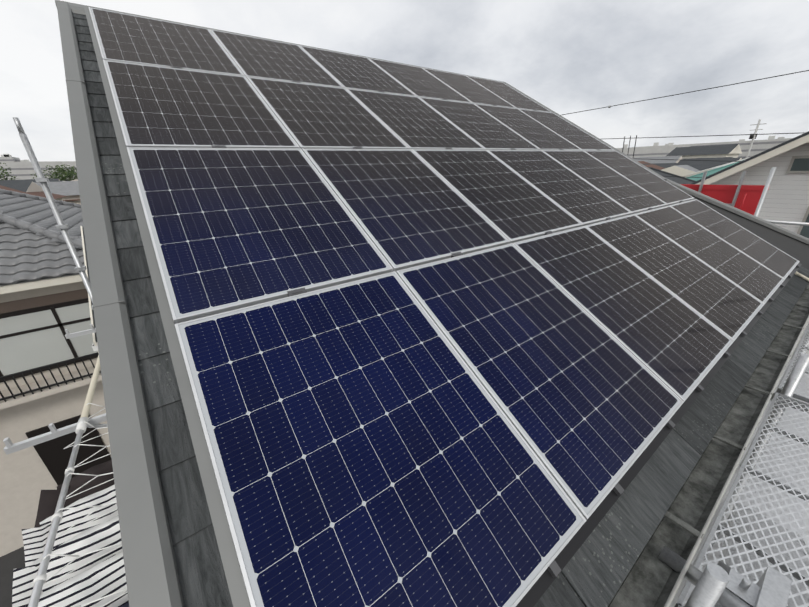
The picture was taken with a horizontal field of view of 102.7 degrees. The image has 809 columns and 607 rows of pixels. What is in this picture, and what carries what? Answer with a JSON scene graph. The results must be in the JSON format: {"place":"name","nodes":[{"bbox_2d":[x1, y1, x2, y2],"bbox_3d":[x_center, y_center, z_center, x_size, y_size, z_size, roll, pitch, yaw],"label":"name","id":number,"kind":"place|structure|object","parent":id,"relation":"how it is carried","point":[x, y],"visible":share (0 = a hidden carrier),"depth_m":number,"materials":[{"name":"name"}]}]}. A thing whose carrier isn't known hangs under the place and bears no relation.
{"place":"outdoors","nodes":[
{"label":"outdoors","id":0,"kind":"place"},
{"bbox_2d":[0,546,24,606],"bbox_3d":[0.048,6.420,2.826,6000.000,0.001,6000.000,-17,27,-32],"label":"ground","id":1,"kind":"structure","parent":0,"point":[10,562],"depth_m":6.32,"materials":[{"name":"concrete"}]},
{"bbox_2d":[0,163,19,179],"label":"tree","id":2,"kind":"object","parent":1,"relation":"on","point":[7,175],"visible":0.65,"depth_m":113.26,"materials":[{"name":"green plant"}]},
{"bbox_2d":[30,164,74,180],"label":"tree","id":3,"kind":"object","parent":1,"relation":"on","point":[55,170],"visible":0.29,"depth_m":126.08,"materials":[{"name":"green plant"}]},
{"bbox_2d":[13,117,93,309],"bbox_3d":[-3.212,1.709,4.568,0.660,7.550,0.080,-17,27,-32],"label":"scaffolding pole","id":4,"kind":"object","parent":1,"relation":"on","point":[61,225],"visible":0.42,"depth_m":3.25,"materials":[{"name":"silver metal"}]},
{"bbox_2d":[49,165,77,180],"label":"tree","id":5,"kind":"object","parent":1,"relation":"on","point":[68,175],"visible":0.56,"depth_m":113.38,"materials":[{"name":"green plant"}]},
{"bbox_2d":[80,226,98,352],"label":"pole","id":6,"kind":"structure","parent":1,"relation":"on","point":[95,345],"depth_m":4.43,"materials":[{"name":"white metal"}]},
{"bbox_2d":[0,144,751,204],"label":"town houses","id":7,"kind":"structure","parent":1,"relation":"on","point":[680,164],"depth_m":35.34,"materials":[{"name":"beige paint"}]},
{"bbox_2d":[0,136,792,179],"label":"buildings","id":8,"kind":"structure","parent":1,"relation":"on","point":[22,169],"depth_m":160.53,"materials":[{"name":"concrete"}]},
{"bbox_2d":[622,119,766,157],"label":"utility pole and masts","id":9,"kind":"object","parent":1,"relation":"on","point":[752,137],"visible":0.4,"depth_m":62.04,"materials":[{"name":"metal"}]},
{"bbox_2d":[562,70,808,177],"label":"overhead cables","id":10,"kind":"object","parent":9,"relation":"attached to","point":[609,106],"visible":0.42,"depth_m":11.77,"materials":[{"name":"black plastic"}]},
{"bbox_2d":[686,160,742,180],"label":"teal roof house","id":11,"kind":"structure","parent":1,"relation":"on","point":[711,172],"depth_m":19.93,"materials":[{"name":"beige paint"}]},
{"bbox_2d":[658,167,808,606],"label":"scaffolding","id":12,"kind":"object","parent":1,"relation":"on","point":[722,583],"visible":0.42,"depth_m":1.64,"materials":[{"name":"silver metal"}]},
{"bbox_2d":[681,171,769,214],"bbox_3d":[5.470,0.433,6.609,0.400,5.800,1.220,-17,27,-32],"label":"panel","id":13,"kind":"object","parent":12,"relation":"attached to","point":[745,198],"visible":0.1,"depth_m":5.52,"materials":[{"name":"paint"}]},
{"bbox_2d":[0,274,111,556],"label":"neighbouring house","id":14,"kind":"structure","parent":0,"point":[47,367],"depth_m":6.16,"materials":[{"name":"beige paint"}]},
{"bbox_2d":[0,189,84,285],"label":"tiled roof","id":15,"kind":"structure","parent":14,"relation":"on","point":[33,246],"depth_m":5.92,"materials":[{"name":"grey tile"}]},
{"bbox_2d":[0,0,808,161],"label":"sky","id":16,"kind":"structure","parent":0,"point":[568,56],"materials":[{"name":"white"}]},
{"bbox_2d":[648,167,695,183],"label":"roof","id":17,"kind":"structure","parent":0,"point":[680,179],"depth_m":15.00,"materials":[{"name":"beige paint"}]},
{"bbox_2d":[670,330,808,606],"bbox_3d":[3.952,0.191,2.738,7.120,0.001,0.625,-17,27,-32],"label":"scaffold deck","id":18,"kind":"structure","parent":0,"point":[742,563],"depth_m":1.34,"materials":[{"name":"silver metal"}]},
{"bbox_2d":[691,131,808,365],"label":"white house","id":19,"kind":"structure","parent":0,"point":[786,197],"depth_m":7.33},
{"bbox_3d":[0.050,0.625,6.114,6.660,8.160,7.737,-17,27,-32],"label":"house","id":20,"kind":"object","parent":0,"visible":0},
{"bbox_2d":[3,324,107,606],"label":"laundry pole","id":21,"kind":"object","parent":20,"relation":"attached to","point":[79,427],"visible":0.67,"depth_m":2.25,"materials":[{"name":"metal"}]},
{"bbox_2d":[12,502,122,606],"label":"striped shirt","id":22,"kind":"object","parent":21,"relation":"on","point":[102,535],"visible":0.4,"depth_m":1.79,"materials":[{"name":"white fabric"}]},
{"bbox_2d":[21,472,117,567],"bbox_3d":[-1.796,1.510,2.036,1.006,0.988,0.436,-17,27,-32],"label":"striped shirt","id":23,"kind":"object","parent":21,"relation":"on","point":[34,541],"visible":0.21,"depth_m":1.99,"materials":[{"name":"white fabric"}]},
{"bbox_2d":[34,444,114,527],"bbox_3d":[-1.987,1.382,2.255,1.006,0.908,0.370,-17,27,-32],"label":"dark brown shirt","id":24,"kind":"object","parent":21,"relation":"on","point":[48,501],"visible":0.19,"depth_m":2.19,"materials":[{"name":"fabric"}]},
{"bbox_2d":[24,542,128,606],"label":"striped shirt","id":25,"kind":"object","parent":21,"relation":"on","point":[106,577],"visible":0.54,"depth_m":1.63,"materials":[{"name":"white fabric"}]},
{"bbox_2d":[64,403,107,448],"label":"empty hangers","id":26,"kind":"object","parent":21,"relation":"attached to","point":[90,425],"visible":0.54,"depth_m":2.42,"materials":[{"name":"white plastic"}]},
{"bbox_2d":[73,588,128,606],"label":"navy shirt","id":27,"kind":"object","parent":21,"relation":"on","point":[126,605],"visible":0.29,"depth_m":1.48,"materials":[{"name":"fabric"}]},
{"bbox_2d":[55,0,808,606],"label":"roof flashings","id":28,"kind":"object","parent":20,"relation":"on","point":[151,572],"visible":0.79,"depth_m":0.95,"materials":[{"name":"grey metal"}]},
{"bbox_2d":[72,13,808,606],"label":"roof slates","id":29,"kind":"object","parent":20,"relation":"on","point":[600,563],"visible":0.06,"depth_m":1.11,"materials":[{"name":"grey stone"}]},
{"bbox_2d":[84,7,801,606],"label":"panel mounts","id":30,"kind":"object","parent":29,"relation":"on","point":[240,597],"visible":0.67,"depth_m":1.01,"materials":[{"name":"grey metal"}]},
{"bbox_2d":[89,7,799,606],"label":"solar panel array","id":31,"kind":"object","parent":30,"relation":"on","point":[397,405],"visible":0.98,"depth_m":1.45,"materials":[{"name":"glass"}]},
{"bbox_2d":[608,283,808,606],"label":"eave gutter","id":32,"kind":"object","parent":20,"relation":"attached to","point":[652,579],"visible":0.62,"depth_m":1.32,"materials":[{"name":"grey metal"}]},
{"bbox_2d":[795,271,808,281],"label":"scaffold pole","id":33,"kind":"object","parent":20,"relation":"attached to","point":[802,276],"visible":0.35,"depth_m":3.20,"materials":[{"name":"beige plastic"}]}
]}

